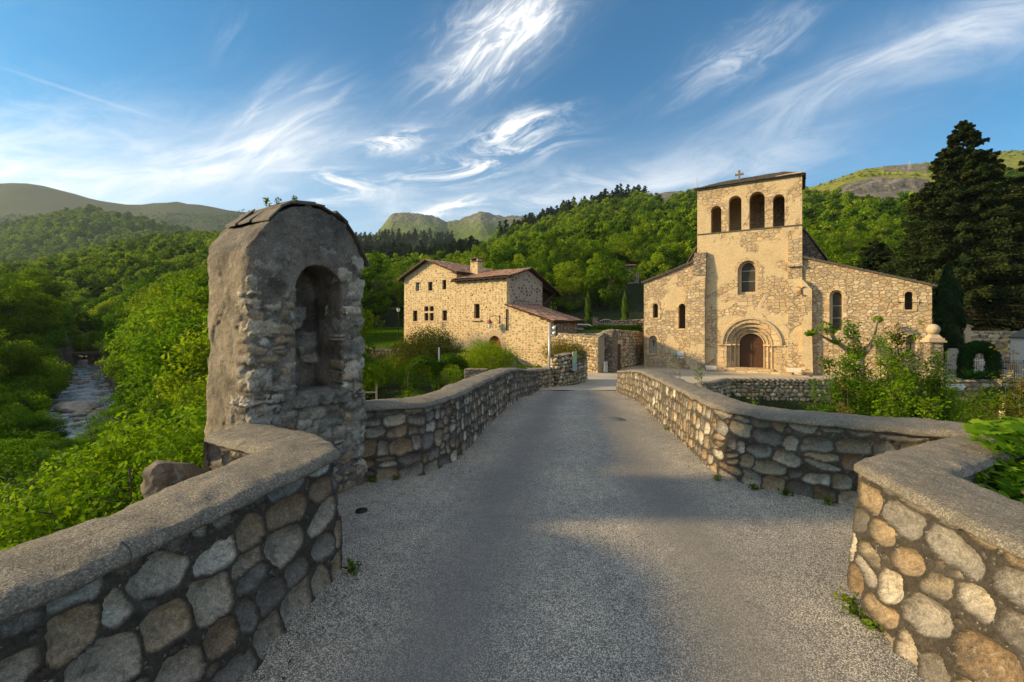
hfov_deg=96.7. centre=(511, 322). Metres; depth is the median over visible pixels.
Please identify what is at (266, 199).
stonecrop
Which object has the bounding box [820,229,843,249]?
deciduous tree
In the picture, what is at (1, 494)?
streamside sapling
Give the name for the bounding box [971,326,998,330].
rusty shrub
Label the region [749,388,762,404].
sprig
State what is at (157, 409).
bank shrub
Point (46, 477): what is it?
streamside sapling
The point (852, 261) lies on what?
deciduous tree
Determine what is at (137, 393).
bank shrub
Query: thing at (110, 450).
streamside sapling
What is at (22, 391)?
bank shrub
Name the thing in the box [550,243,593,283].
deciduous tree
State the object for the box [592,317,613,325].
terrace gate
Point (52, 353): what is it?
bank shrub
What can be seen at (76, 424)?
river boulder
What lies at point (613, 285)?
deciduous tree
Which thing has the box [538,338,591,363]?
clipped shrub
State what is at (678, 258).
deciduous tree
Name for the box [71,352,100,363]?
footbridge
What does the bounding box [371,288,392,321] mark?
deciduous tree
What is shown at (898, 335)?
slender sapling
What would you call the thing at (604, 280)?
deciduous tree
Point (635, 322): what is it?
terrace wall
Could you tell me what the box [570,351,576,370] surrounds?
information panel
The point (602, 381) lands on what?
village square paving
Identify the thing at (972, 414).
bush
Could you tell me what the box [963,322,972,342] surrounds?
family tomb
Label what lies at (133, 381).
bank shrub
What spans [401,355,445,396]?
rose arbour
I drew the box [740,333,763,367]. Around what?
door
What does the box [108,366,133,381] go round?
bank shrub
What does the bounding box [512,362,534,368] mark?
garden shrub
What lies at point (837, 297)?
window
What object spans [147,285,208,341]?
riverside tree
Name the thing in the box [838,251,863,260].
deciduous tree
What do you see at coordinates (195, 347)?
riverside tree
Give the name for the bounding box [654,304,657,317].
window
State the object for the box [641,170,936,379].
stone church
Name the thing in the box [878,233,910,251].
deciduous tree
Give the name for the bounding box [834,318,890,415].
slender sapling
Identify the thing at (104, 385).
river boulder
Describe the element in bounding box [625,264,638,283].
hillside cottage
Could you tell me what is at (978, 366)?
gravestone
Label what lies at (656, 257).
deciduous tree
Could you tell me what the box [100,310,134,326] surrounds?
bank shrub
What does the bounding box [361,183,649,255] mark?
pine forest
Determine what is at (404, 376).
garden plant
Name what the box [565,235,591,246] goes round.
deciduous tree
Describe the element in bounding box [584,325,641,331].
terrace grass
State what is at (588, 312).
cypress tree
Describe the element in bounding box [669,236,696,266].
deciduous tree
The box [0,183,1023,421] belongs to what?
terrain
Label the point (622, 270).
deciduous tree
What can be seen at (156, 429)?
streamside sapling
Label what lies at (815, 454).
bridge parapet
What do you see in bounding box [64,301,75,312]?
riverside tree
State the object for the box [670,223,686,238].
deciduous tree
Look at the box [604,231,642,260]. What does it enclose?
deciduous tree
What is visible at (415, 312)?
window
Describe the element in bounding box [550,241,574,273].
deciduous tree
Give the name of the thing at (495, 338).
door
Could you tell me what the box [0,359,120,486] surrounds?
river water
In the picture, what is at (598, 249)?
deciduous tree
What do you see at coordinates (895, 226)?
deciduous tree
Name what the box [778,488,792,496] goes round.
weed
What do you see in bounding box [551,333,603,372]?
garden wall
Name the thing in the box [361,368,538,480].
bridge parapet
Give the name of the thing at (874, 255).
cedar tree
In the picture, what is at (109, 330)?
bank shrub
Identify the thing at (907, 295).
window
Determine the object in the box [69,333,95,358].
riverside tree
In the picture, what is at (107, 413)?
streamside sapling
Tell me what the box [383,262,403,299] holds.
deciduous tree
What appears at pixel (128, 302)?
bank shrub
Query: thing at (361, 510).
manhole cover
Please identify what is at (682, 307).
window
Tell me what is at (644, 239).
deciduous tree
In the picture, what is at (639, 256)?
deciduous tree
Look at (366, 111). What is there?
sky
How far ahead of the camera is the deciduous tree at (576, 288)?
73.96 m
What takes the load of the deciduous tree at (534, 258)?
on the terrain at (16, 199)
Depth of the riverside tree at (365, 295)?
59.23 m
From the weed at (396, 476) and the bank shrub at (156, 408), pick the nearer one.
the weed at (396, 476)
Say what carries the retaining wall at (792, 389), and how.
on the terrain at (16, 199)
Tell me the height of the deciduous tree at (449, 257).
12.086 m
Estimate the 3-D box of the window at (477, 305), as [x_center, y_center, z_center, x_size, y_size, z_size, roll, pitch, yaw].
[-3.168,-1.068,43.674,0.673,1.373,0.115,0,0,35]
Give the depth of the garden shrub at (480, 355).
27.86 m
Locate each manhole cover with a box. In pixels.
[356,507,367,513]
[602,417,624,420]
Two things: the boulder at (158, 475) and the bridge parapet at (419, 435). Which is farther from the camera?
the bridge parapet at (419, 435)
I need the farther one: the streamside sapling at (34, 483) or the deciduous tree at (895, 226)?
the deciduous tree at (895, 226)
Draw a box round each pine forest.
[355,228,474,249]
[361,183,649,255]
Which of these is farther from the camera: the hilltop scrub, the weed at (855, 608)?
the hilltop scrub
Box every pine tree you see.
[444,245,452,257]
[455,241,463,250]
[459,246,465,253]
[472,239,479,247]
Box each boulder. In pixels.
[69,411,86,417]
[71,422,81,426]
[73,417,89,420]
[83,409,98,413]
[87,411,100,414]
[93,392,105,395]
[97,383,108,386]
[141,460,202,498]
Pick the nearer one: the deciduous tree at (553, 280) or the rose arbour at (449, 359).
the rose arbour at (449, 359)
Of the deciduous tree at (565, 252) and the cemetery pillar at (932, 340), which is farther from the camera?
the deciduous tree at (565, 252)
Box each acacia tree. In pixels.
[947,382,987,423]
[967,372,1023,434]
[986,341,1023,435]
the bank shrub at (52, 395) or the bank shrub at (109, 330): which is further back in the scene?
the bank shrub at (109, 330)
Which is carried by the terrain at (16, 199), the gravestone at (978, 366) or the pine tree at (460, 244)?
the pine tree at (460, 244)
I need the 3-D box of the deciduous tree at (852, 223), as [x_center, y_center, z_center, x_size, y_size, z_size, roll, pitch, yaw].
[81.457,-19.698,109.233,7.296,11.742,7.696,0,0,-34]
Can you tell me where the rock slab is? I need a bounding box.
[53,401,103,412]
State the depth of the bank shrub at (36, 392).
43.29 m
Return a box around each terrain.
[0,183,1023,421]
[375,211,527,241]
[691,151,1023,195]
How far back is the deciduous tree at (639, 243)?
107.46 m
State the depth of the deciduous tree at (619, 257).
105.95 m
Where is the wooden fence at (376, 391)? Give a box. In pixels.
[365,381,377,399]
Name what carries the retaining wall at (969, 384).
on the terrain at (16, 199)
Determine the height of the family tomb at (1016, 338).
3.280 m
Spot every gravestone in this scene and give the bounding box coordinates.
[974,354,983,368]
[1000,351,1007,367]
[1004,355,1009,363]
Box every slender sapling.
[799,351,872,415]
[818,364,878,411]
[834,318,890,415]
[834,380,858,414]
[863,329,923,417]
[870,363,914,417]
[882,320,930,417]
[889,375,951,420]
[908,348,961,421]
[923,366,973,423]
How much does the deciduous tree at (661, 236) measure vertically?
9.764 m
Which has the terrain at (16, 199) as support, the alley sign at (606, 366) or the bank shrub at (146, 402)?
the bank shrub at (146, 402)
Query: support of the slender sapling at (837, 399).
on the terrain at (16, 199)
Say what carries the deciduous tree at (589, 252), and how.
on the terrain at (16, 199)
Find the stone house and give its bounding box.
[397,257,584,366]
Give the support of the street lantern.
on the terrain at (16, 199)
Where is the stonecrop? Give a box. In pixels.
[263,197,271,205]
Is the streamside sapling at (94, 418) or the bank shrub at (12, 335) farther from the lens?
the bank shrub at (12, 335)
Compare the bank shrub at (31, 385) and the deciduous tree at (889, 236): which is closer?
the bank shrub at (31, 385)
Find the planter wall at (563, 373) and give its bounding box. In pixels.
[547,351,587,385]
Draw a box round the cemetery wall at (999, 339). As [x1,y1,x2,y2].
[971,331,1017,361]
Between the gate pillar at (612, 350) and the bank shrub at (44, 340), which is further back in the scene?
the bank shrub at (44, 340)
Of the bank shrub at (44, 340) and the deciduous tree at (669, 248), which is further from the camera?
the deciduous tree at (669, 248)
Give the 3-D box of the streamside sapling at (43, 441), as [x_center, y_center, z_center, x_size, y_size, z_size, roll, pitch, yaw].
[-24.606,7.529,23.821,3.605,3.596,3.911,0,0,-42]
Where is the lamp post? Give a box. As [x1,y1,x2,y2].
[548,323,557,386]
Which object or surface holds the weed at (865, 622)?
on the bridge road
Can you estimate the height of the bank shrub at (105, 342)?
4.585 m
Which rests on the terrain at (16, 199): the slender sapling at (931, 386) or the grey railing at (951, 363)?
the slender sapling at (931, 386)
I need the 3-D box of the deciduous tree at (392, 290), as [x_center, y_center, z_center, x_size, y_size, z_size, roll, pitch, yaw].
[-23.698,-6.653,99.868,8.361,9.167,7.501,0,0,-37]
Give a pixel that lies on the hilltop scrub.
(879, 174)
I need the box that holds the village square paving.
[539,362,1023,389]
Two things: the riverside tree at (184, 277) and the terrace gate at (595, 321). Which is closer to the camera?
the terrace gate at (595, 321)
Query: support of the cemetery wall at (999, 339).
on the terrain at (16, 199)
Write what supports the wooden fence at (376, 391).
on the terrain at (16, 199)
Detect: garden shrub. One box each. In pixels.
[378,323,467,375]
[395,388,428,397]
[456,339,522,374]
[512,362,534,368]
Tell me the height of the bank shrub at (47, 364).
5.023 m
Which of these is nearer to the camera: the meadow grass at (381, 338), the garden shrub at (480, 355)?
the garden shrub at (480, 355)
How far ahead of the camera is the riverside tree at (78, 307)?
122.00 m
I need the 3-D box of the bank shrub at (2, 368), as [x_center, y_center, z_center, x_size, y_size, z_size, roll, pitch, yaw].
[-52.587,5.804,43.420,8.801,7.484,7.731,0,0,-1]
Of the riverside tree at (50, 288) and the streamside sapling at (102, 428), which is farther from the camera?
the riverside tree at (50, 288)
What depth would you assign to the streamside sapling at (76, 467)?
12.31 m
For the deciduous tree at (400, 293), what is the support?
on the terrain at (16, 199)
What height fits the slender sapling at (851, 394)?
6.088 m
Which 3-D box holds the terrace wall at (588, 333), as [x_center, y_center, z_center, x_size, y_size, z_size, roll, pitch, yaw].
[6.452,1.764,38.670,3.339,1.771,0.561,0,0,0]
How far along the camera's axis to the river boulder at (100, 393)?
55.61 m
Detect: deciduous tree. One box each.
[0,271,43,294]
[123,286,152,315]
[126,282,171,314]
[156,266,208,301]
[360,250,393,326]
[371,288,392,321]
[373,271,386,293]
[378,273,393,299]
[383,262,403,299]
[384,271,399,303]
[385,271,404,302]
[394,281,403,297]
[395,263,415,291]
[398,265,409,298]
[442,254,458,262]
[459,244,487,264]
[483,260,514,269]
[488,246,516,267]
[493,260,521,269]
[513,254,545,279]
[516,242,538,263]
[522,254,557,274]
[524,253,541,266]
[526,241,550,259]
[537,264,560,306]
[540,231,565,262]
[545,260,589,303]
[548,241,567,273]
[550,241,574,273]
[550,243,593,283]
[554,275,591,310]
[558,238,609,278]
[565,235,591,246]
[568,247,593,278]
[570,238,607,259]
[579,274,613,307]
[580,253,642,309]
[587,252,609,300]
[591,267,626,302]
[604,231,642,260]
[608,235,646,264]
[609,259,628,283]
[610,251,630,271]
[611,245,632,263]
[626,236,644,263]
[628,231,650,244]
[628,248,653,269]
[633,218,653,240]
[636,232,646,262]
[636,246,678,273]
[636,252,671,285]
[645,237,655,250]
[650,234,684,265]
[651,241,685,271]
[656,238,672,265]
[658,230,685,242]
[663,249,692,272]
[668,227,696,243]
[668,239,696,264]
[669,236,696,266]
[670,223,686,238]
[677,231,695,243]
[810,231,828,253]
[815,239,855,265]
[819,233,852,259]
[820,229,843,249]
[827,253,860,265]
[830,215,869,253]
[836,230,868,254]
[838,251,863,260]
[856,234,887,250]
[866,213,900,246]
[877,214,915,236]
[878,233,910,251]
[884,237,900,253]
[892,221,913,234]
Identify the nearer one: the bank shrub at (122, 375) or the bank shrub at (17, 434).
the bank shrub at (17, 434)
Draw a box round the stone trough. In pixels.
[786,367,801,372]
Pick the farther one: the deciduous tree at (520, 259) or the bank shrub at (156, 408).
the deciduous tree at (520, 259)
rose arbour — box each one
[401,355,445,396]
[429,353,470,391]
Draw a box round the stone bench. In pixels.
[705,365,717,369]
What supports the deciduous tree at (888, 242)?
on the terrain at (16, 199)
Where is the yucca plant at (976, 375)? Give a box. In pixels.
[956,368,1000,380]
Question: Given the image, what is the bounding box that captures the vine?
[962,415,1023,502]
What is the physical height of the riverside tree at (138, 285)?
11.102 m
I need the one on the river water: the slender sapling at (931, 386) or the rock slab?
the rock slab
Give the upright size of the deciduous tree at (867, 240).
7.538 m
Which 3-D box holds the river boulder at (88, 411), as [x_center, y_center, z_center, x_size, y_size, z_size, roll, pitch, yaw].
[-41.005,8.834,44.313,0.985,0.795,1.194,0,0,43]
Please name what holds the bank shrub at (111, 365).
on the terrain at (16, 199)
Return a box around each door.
[491,336,500,350]
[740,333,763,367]
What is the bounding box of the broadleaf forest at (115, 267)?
[0,167,1023,330]
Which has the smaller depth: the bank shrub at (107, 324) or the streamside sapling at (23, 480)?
the streamside sapling at (23, 480)
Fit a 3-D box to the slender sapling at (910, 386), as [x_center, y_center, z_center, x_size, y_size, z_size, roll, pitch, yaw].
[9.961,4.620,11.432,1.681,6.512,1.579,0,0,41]
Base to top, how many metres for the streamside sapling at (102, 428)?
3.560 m
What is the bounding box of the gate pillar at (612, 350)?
[605,329,621,372]
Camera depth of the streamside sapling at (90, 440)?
25.16 m
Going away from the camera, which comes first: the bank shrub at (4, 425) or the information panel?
the information panel
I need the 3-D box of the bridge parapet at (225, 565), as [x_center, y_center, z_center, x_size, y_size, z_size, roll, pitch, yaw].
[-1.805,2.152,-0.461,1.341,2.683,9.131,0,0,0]
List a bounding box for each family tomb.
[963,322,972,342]
[1008,329,1023,372]
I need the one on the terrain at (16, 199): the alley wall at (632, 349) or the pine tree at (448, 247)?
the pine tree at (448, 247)
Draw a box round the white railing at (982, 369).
[973,358,984,370]
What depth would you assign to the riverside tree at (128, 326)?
53.23 m
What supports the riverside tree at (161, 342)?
on the terrain at (16, 199)
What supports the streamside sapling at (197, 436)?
on the terrain at (16, 199)
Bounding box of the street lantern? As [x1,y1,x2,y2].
[397,306,399,336]
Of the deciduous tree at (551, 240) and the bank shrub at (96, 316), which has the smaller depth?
the bank shrub at (96, 316)
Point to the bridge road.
(566, 536)
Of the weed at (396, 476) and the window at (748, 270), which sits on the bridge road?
the weed at (396, 476)
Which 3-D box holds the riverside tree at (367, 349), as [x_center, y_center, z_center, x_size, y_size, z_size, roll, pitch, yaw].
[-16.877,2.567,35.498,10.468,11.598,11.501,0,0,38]
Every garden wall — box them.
[363,348,515,367]
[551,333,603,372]
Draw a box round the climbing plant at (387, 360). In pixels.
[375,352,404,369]
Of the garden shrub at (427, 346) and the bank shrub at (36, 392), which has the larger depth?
the bank shrub at (36, 392)
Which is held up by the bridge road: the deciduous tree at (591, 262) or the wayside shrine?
the wayside shrine
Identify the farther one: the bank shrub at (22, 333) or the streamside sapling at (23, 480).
the bank shrub at (22, 333)
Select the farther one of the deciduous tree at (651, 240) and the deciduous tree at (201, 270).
the deciduous tree at (651, 240)
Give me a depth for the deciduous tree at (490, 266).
67.28 m
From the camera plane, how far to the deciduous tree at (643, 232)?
117.75 m
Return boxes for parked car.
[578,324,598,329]
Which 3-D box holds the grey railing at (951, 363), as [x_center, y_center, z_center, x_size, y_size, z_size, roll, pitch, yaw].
[29.934,3.200,31.000,1.194,1.100,0.044,0,0,0]
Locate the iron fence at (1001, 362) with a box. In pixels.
[999,360,1023,379]
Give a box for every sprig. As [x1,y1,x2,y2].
[668,348,694,374]
[692,369,703,383]
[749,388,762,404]
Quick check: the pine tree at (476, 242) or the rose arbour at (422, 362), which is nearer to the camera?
the rose arbour at (422, 362)
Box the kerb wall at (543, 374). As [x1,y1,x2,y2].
[524,366,553,387]
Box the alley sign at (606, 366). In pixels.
[604,361,607,371]
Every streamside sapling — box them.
[0,402,206,550]
[0,407,202,550]
[0,409,76,455]
[0,437,74,500]
[0,447,71,511]
[0,453,85,513]
[0,471,41,509]
[0,475,53,530]
[0,480,20,509]
[0,483,44,529]
[0,485,24,540]
[2,456,140,547]
[6,431,87,483]
[6,459,83,492]
[13,426,189,531]
[13,440,167,534]
[15,443,95,478]
[28,449,107,504]
[51,435,123,456]
[69,401,167,467]
[71,420,138,445]
[82,404,144,436]
[109,384,206,447]
[113,403,205,447]
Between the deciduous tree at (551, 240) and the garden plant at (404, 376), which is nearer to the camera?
the garden plant at (404, 376)
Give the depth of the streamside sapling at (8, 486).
14.81 m
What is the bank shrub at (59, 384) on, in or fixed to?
on the terrain at (16, 199)
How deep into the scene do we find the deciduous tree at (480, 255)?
85.41 m
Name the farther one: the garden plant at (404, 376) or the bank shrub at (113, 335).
the bank shrub at (113, 335)
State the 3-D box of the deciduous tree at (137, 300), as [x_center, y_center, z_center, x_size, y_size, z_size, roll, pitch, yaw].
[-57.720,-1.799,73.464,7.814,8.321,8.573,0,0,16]
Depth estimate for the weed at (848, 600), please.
2.66 m
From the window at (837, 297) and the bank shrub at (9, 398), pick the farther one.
the bank shrub at (9, 398)
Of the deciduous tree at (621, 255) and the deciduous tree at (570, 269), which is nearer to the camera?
the deciduous tree at (570, 269)
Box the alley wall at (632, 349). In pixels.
[595,329,643,368]
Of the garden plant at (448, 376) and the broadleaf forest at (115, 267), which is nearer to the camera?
the garden plant at (448, 376)
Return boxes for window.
[414,311,416,320]
[444,310,446,320]
[476,304,479,317]
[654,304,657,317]
[680,304,684,327]
[742,263,754,291]
[833,292,841,329]
[905,292,910,309]
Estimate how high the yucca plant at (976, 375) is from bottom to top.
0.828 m
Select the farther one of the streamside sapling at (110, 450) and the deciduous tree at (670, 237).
the deciduous tree at (670, 237)
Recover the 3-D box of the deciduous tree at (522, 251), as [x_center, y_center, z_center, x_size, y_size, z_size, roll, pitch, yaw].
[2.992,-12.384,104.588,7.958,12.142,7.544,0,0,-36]
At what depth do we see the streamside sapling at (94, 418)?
13.43 m
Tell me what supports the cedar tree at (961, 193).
on the terrain at (16, 199)
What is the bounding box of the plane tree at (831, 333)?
[804,316,922,378]
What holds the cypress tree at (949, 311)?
on the terrain at (16, 199)
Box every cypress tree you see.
[584,289,591,324]
[621,290,628,319]
[932,262,966,368]
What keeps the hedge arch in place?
on the village square paving
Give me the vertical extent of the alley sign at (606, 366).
0.739 m
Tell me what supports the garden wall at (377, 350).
on the terrain at (16, 199)
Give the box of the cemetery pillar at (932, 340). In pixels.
[920,318,946,386]
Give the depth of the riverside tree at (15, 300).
59.71 m
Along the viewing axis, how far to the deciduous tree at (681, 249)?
91.23 m
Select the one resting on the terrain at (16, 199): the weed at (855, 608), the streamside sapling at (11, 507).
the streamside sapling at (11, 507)
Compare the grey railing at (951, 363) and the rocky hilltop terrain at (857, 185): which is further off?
the rocky hilltop terrain at (857, 185)
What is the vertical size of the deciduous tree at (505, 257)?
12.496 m
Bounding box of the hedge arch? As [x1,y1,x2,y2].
[956,340,1002,377]
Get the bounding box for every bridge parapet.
[0,422,342,681]
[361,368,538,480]
[616,369,971,504]
[847,434,1023,681]
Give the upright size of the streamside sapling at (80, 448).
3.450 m
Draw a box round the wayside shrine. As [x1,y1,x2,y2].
[204,200,369,493]
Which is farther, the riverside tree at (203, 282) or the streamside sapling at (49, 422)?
the riverside tree at (203, 282)
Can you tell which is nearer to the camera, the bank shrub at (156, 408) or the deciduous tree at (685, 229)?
the bank shrub at (156, 408)
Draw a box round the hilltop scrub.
[815,149,1023,187]
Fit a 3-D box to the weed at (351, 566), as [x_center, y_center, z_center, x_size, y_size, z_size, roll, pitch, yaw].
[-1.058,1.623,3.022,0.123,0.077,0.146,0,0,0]
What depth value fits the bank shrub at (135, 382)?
46.11 m
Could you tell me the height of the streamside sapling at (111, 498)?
7.376 m
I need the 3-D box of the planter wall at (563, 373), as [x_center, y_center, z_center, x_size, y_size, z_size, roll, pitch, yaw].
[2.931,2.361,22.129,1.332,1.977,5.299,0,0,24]
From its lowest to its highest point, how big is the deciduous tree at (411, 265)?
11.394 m
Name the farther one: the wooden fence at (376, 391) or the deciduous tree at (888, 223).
the deciduous tree at (888, 223)
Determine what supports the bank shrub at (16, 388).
on the terrain at (16, 199)
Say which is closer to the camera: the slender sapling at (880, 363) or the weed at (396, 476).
the weed at (396, 476)
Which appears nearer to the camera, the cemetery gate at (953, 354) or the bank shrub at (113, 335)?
the cemetery gate at (953, 354)
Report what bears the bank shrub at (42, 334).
on the terrain at (16, 199)
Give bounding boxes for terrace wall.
[578,333,597,334]
[605,319,643,331]
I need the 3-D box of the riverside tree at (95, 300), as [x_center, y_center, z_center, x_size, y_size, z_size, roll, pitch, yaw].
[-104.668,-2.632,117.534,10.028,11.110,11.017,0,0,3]
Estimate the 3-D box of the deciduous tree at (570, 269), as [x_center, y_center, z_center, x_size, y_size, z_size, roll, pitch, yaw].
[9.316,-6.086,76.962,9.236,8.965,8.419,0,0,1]
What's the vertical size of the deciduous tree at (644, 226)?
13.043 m
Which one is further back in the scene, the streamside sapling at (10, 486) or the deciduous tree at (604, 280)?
the deciduous tree at (604, 280)
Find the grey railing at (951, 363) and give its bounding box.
[945,361,955,375]
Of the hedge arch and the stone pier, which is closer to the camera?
the stone pier
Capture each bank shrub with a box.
[0,330,30,345]
[0,362,10,379]
[0,376,50,400]
[0,380,51,400]
[0,390,48,414]
[0,392,53,429]
[0,402,39,429]
[0,408,51,436]
[0,428,39,475]
[3,327,53,341]
[7,385,51,408]
[10,329,68,349]
[11,367,69,398]
[12,337,62,357]
[13,388,40,397]
[16,355,74,383]
[26,327,60,345]
[27,343,57,361]
[37,384,59,399]
[89,310,114,329]
[92,338,126,358]
[94,311,116,328]
[95,353,132,378]
[98,320,128,341]
[99,386,150,416]
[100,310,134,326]
[101,336,128,364]
[102,319,124,332]
[102,322,130,346]
[104,306,127,321]
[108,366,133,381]
[114,366,141,387]
[115,313,140,329]
[117,370,151,391]
[120,296,144,309]
[120,384,163,410]
[125,374,145,388]
[125,388,158,408]
[125,393,163,424]
[134,400,176,420]
[140,400,182,423]
[142,390,176,415]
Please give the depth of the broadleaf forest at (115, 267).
172.92 m
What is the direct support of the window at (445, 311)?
in the stone house
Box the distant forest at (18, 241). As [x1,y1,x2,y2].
[0,204,456,262]
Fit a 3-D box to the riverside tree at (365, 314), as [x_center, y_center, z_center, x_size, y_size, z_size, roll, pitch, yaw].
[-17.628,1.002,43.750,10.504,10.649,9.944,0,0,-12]
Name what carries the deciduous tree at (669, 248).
on the terrain at (16, 199)
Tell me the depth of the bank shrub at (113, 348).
55.59 m
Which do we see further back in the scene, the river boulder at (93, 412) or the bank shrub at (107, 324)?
the bank shrub at (107, 324)
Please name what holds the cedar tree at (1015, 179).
on the terrain at (16, 199)
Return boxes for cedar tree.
[853,240,900,274]
[877,120,1023,331]
[968,161,1023,330]
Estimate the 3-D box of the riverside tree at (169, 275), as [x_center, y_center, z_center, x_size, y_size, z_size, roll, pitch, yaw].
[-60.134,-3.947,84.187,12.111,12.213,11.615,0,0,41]
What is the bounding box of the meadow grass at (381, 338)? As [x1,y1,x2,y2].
[362,327,435,349]
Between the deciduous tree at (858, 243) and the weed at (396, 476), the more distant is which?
the deciduous tree at (858, 243)
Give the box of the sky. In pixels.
[0,0,1023,235]
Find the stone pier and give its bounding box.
[464,368,487,378]
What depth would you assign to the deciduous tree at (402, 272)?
99.83 m
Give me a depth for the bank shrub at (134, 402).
39.52 m
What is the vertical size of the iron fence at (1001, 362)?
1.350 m
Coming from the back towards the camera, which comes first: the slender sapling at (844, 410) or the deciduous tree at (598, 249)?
the deciduous tree at (598, 249)
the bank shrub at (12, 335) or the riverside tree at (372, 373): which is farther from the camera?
the bank shrub at (12, 335)
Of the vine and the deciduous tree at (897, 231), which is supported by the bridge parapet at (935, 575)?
the vine
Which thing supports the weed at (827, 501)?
on the bridge road
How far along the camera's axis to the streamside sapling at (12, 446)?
17.56 m
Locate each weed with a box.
[342,558,361,574]
[366,476,379,482]
[389,474,401,480]
[712,473,722,480]
[748,482,762,489]
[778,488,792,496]
[816,497,834,505]
[833,587,858,604]
[840,602,867,619]
[858,617,887,637]
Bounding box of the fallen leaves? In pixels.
[264,409,819,679]
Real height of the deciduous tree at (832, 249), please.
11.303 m
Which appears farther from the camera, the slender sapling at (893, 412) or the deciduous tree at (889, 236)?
the deciduous tree at (889, 236)
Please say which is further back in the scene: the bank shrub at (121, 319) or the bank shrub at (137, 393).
the bank shrub at (121, 319)
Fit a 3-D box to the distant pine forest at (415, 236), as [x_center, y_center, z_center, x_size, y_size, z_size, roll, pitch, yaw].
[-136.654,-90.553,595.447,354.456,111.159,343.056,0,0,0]
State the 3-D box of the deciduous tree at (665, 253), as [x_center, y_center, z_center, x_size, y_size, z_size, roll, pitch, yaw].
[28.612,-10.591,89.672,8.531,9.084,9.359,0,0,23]
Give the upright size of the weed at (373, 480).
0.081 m
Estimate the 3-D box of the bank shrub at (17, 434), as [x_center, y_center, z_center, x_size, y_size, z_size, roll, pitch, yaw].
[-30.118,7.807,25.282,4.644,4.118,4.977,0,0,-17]
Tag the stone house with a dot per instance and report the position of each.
(474, 300)
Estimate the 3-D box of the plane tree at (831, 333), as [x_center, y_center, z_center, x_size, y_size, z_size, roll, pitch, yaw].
[22.631,1.801,29.314,7.825,4.490,1.416,0,0,0]
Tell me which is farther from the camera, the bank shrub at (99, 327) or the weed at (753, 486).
the bank shrub at (99, 327)
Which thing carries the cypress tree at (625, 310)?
on the terrain at (16, 199)
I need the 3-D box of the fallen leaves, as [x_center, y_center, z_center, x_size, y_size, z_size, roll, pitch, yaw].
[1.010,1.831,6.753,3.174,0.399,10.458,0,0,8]
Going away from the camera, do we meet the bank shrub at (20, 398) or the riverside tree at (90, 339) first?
the bank shrub at (20, 398)
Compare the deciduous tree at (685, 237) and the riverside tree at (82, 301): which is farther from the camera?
the riverside tree at (82, 301)
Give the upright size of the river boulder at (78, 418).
0.730 m
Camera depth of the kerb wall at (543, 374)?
19.04 m
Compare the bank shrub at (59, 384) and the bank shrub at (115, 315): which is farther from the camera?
the bank shrub at (115, 315)
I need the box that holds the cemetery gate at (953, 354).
[945,348,959,372]
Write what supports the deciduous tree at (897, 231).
on the terrain at (16, 199)
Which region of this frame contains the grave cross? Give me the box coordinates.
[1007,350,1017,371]
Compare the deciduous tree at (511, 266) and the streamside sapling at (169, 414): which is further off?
the deciduous tree at (511, 266)
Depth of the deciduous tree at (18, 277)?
78.59 m
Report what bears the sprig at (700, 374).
on the terrain at (16, 199)
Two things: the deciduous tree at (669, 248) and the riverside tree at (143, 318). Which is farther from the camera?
the deciduous tree at (669, 248)
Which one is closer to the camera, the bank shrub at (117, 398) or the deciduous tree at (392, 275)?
the bank shrub at (117, 398)
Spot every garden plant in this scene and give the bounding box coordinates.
[379,353,421,374]
[389,362,437,389]
[423,364,473,385]
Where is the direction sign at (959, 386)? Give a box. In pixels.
[946,384,965,388]
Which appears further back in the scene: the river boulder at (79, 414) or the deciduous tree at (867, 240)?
the deciduous tree at (867, 240)
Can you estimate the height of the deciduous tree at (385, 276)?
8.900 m
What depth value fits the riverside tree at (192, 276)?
58.94 m
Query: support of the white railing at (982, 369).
on the village square paving
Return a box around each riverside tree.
[0,265,68,309]
[0,278,71,339]
[0,328,44,382]
[61,295,80,317]
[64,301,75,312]
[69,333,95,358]
[71,297,91,329]
[71,330,104,351]
[72,303,94,330]
[79,291,114,318]
[87,296,121,315]
[104,278,202,371]
[110,273,162,311]
[113,312,208,414]
[114,304,169,343]
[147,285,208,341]
[151,323,210,420]
[152,267,192,284]
[157,272,207,300]
[163,268,207,293]
[185,338,210,390]
[187,276,208,293]
[360,307,384,336]
[360,331,374,359]
[361,288,370,302]
[361,352,407,400]
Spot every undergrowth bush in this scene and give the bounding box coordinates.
[941,384,1023,420]
[981,390,1023,419]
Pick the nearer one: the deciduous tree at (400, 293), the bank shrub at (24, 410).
the bank shrub at (24, 410)
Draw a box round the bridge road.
[241,390,927,681]
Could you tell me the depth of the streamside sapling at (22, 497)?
9.36 m
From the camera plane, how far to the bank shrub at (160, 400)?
35.79 m
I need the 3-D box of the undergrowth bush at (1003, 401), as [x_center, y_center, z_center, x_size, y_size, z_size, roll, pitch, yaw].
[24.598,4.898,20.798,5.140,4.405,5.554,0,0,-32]
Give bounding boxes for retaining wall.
[694,378,820,401]
[819,378,1023,403]
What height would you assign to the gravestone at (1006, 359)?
0.900 m
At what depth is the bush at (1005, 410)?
8.78 m
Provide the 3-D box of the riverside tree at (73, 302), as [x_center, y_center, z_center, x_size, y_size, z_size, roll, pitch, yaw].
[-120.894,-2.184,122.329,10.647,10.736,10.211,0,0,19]

